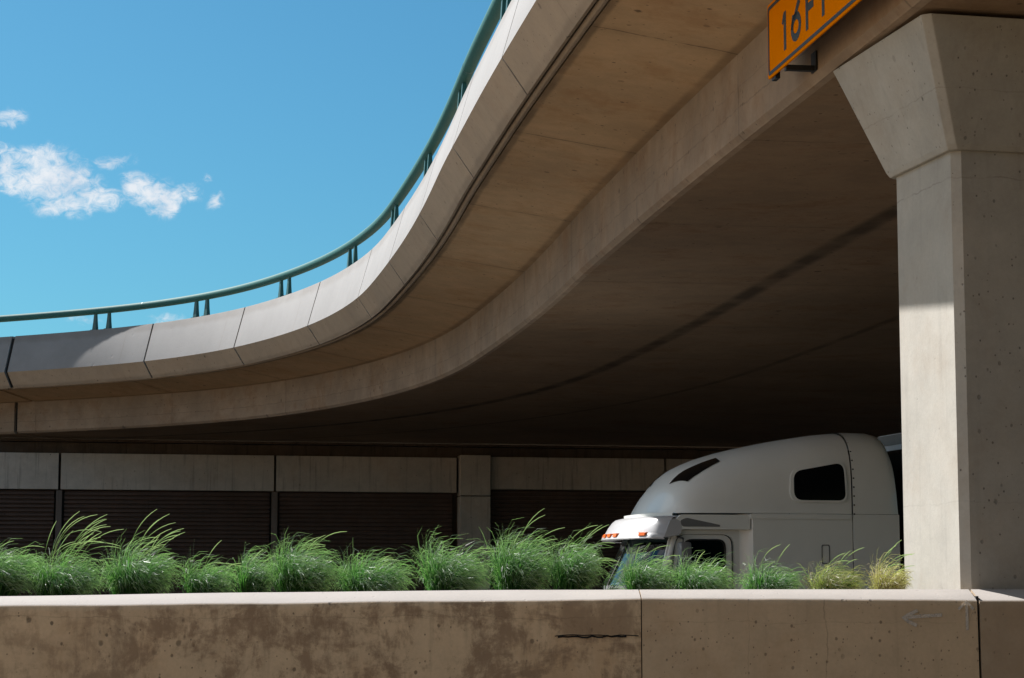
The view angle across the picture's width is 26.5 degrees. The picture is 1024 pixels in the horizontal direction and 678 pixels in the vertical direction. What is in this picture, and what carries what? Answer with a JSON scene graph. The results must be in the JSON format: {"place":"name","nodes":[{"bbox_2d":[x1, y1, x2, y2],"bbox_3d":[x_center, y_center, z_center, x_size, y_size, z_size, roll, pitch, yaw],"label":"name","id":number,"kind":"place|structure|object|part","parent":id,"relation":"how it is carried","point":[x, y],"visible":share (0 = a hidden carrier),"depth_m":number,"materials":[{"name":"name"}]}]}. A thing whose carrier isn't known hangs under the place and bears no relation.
{"place":"outdoors","nodes":[
{"label":"outdoors","id":0,"kind":"place"},
{"bbox_2d":[0,0,499,336],"label":"sky","id":1,"kind":"structure","parent":0,"point":[151,150],"materials":[{"name":"blue"}]},
{"label":"road","id":2,"kind":"structure","parent":0,"visible":0},
{"bbox_2d":[601,433,900,589],"bbox_3d":[4.530,3.192,29.558,9.569,3.771,2.688,2,-7,-14],"label":"semi truck","id":3,"kind":"object","parent":2,"relation":"on","point":[816,499],"visible":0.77,"depth_m":28.38,"materials":[{"name":"white paint"}]},
{"bbox_3d":[1.924,3.086,29.940,0.724,0.573,0.006,2,-7,-14],"label":"door window","id":4,"kind":"part","parent":3,"relation":"part of","materials":[{"name":"glass"}]},
{"label":"door window","id":5,"kind":"part","parent":3,"relation":"part of","materials":[{"name":"black glass"}]},
{"bbox_2d":[877,433,904,580],"bbox_3d":[10.977,3.336,31.160,12.220,3.854,2.294,2,-7,-14],"label":"box trailer","id":6,"kind":"object","parent":2,"relation":"on","point":[892,443],"visible":0.08,"depth_m":29.28,"materials":[{"name":"metal"}]},
{"label":"ground","id":7,"kind":"structure","parent":0,"visible":0},
{"bbox_2d":[0,590,641,677],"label":"concrete barrier","id":8,"kind":"object","parent":7,"relation":"on","point":[493,634],"visible":1,"depth_m":14.26,"materials":[{"name":"beige concrete"}]},
{"bbox_2d":[0,438,849,595],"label":"retaining wall","id":9,"kind":"structure","parent":7,"relation":"on","point":[230,498],"depth_m":56.18,"materials":[{"name":"concrete"}]},
{"bbox_2d":[639,589,979,677],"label":"concrete barrier","id":10,"kind":"object","parent":7,"relation":"on","point":[810,633],"visible":1,"depth_m":14.27,"materials":[{"name":"beige concrete"}]},
{"bbox_2d":[833,13,1023,591],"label":"bridge pillar","id":11,"kind":"structure","parent":7,"relation":"on","point":[936,101],"depth_m":14.93,"materials":[{"name":"concrete"}]},
{"bbox_2d":[971,589,1023,677],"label":"concrete barrier","id":12,"kind":"object","parent":7,"relation":"on","point":[1001,624],"visible":1,"depth_m":14.27,"materials":[{"name":"beige concrete"}]},
{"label":"planter soil","id":13,"kind":"structure","parent":7,"relation":"on","visible":0},
{"bbox_2d":[0,538,59,595],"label":"grass clump","id":14,"kind":"object","parent":13,"relation":"on","point":[11,574],"visible":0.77,"depth_m":15.03,"materials":[{"name":"green plant"}]},
{"bbox_2d":[19,512,122,595],"bbox_3d":[-3.147,1.553,15.126,0.725,0.710,0.777,6,-9,-44],"label":"grass clump","id":15,"kind":"object","parent":13,"relation":"on","point":[75,581],"visible":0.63,"depth_m":15.03,"materials":[{"name":"green plant"}]},
{"bbox_2d":[86,509,190,594],"bbox_3d":[-2.567,1.548,15.134,0.788,0.722,0.759,-4,-8,30],"label":"grass clump","id":16,"kind":"object","parent":13,"relation":"on","point":[141,578],"visible":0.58,"depth_m":15.05,"materials":[{"name":"green plant"}]},
{"bbox_2d":[163,543,248,592],"bbox_3d":[-2.106,1.645,15.071,0.556,0.514,0.605,-5,-8,37],"label":"grass clump","id":17,"kind":"object","parent":13,"relation":"on","point":[214,580],"visible":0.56,"depth_m":14.99,"materials":[{"name":"green plant"}]},
{"bbox_2d":[227,542,303,592],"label":"grass clump","id":18,"kind":"object","parent":13,"relation":"on","point":[251,579],"visible":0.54,"depth_m":15.05,"materials":[{"name":"green plant"}]},
{"bbox_2d":[260,528,357,591],"bbox_3d":[-1.463,1.600,15.083,0.668,0.606,0.794,3,-7,-22],"label":"grass clump","id":19,"kind":"object","parent":13,"relation":"on","point":[304,576],"visible":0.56,"depth_m":14.99,"materials":[{"name":"green plant"}]},
{"bbox_2d":[324,543,420,591],"bbox_3d":[-0.979,1.652,15.195,0.694,0.529,0.786,6,-9,-43],"label":"grass clump","id":20,"kind":"object","parent":13,"relation":"on","point":[367,579],"visible":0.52,"depth_m":15.08,"materials":[{"name":"green plant"}]},
{"bbox_2d":[393,526,501,590],"bbox_3d":[-0.442,1.598,15.135,0.824,0.621,0.750,0,-7,0],"label":"grass clump","id":21,"kind":"object","parent":13,"relation":"on","point":[462,573],"visible":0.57,"depth_m":15.01,"materials":[{"name":"green plant"}]},
{"bbox_2d":[467,509,564,589],"bbox_3d":[0.013,1.545,15.143,0.757,0.729,0.834,0,-7,0],"label":"grass clump","id":22,"kind":"object","parent":13,"relation":"on","point":[522,573],"visible":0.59,"depth_m":15.05,"materials":[{"name":"green plant"}]},
{"bbox_2d":[531,525,620,589],"bbox_3d":[0.472,1.587,15.103,0.623,0.634,0.748,-4,-8,33],"label":"grass clump","id":23,"kind":"object","parent":13,"relation":"on","point":[576,570],"visible":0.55,"depth_m":14.99,"materials":[{"name":"green plant"}]},
{"bbox_2d":[595,568,637,589],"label":"grass clump","id":24,"kind":"object","parent":13,"relation":"on","point":[615,588],"visible":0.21,"depth_m":15.05,"materials":[{"name":"green plant"}]},
{"bbox_2d":[604,544,684,589],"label":"grass clump","id":25,"kind":"object","parent":13,"relation":"on","point":[649,577],"visible":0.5,"depth_m":15.05,"materials":[{"name":"green plant"}]},
{"bbox_2d":[667,548,740,589],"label":"grass clump","id":26,"kind":"object","parent":13,"relation":"on","point":[710,578],"visible":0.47,"depth_m":15.02,"materials":[{"name":"green plant"}]},
{"bbox_2d":[735,544,809,588],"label":"grass clump","id":27,"kind":"object","parent":13,"relation":"on","point":[785,581],"visible":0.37,"depth_m":15.09,"materials":[{"name":"green plant"}]},
{"bbox_2d":[795,548,879,588],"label":"grass clump","id":28,"kind":"object","parent":13,"relation":"on","point":[832,580],"visible":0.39,"depth_m":15.06,"materials":[{"name":"green plant"}]},
{"bbox_2d":[858,540,914,588],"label":"grass clump","id":29,"kind":"object","parent":13,"relation":"on","point":[883,581],"visible":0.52,"depth_m":15.14,"materials":[{"name":"yellow plant"}]},
{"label":"embankment","id":30,"kind":"structure","parent":0,"visible":0},
{"bbox_2d":[0,0,1023,447],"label":"overpass","id":31,"kind":"object","parent":30,"relation":"on","point":[650,222],"visible":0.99,"depth_m":31.18,"materials":[{"name":"concrete"}]},
{"bbox_2d":[767,0,861,80],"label":"clearance sign","id":32,"kind":"object","parent":31,"relation":"attached to","point":[795,28],"visible":1,"depth_m":16.40,"materials":[{"name":"orange metal"}]}
]}

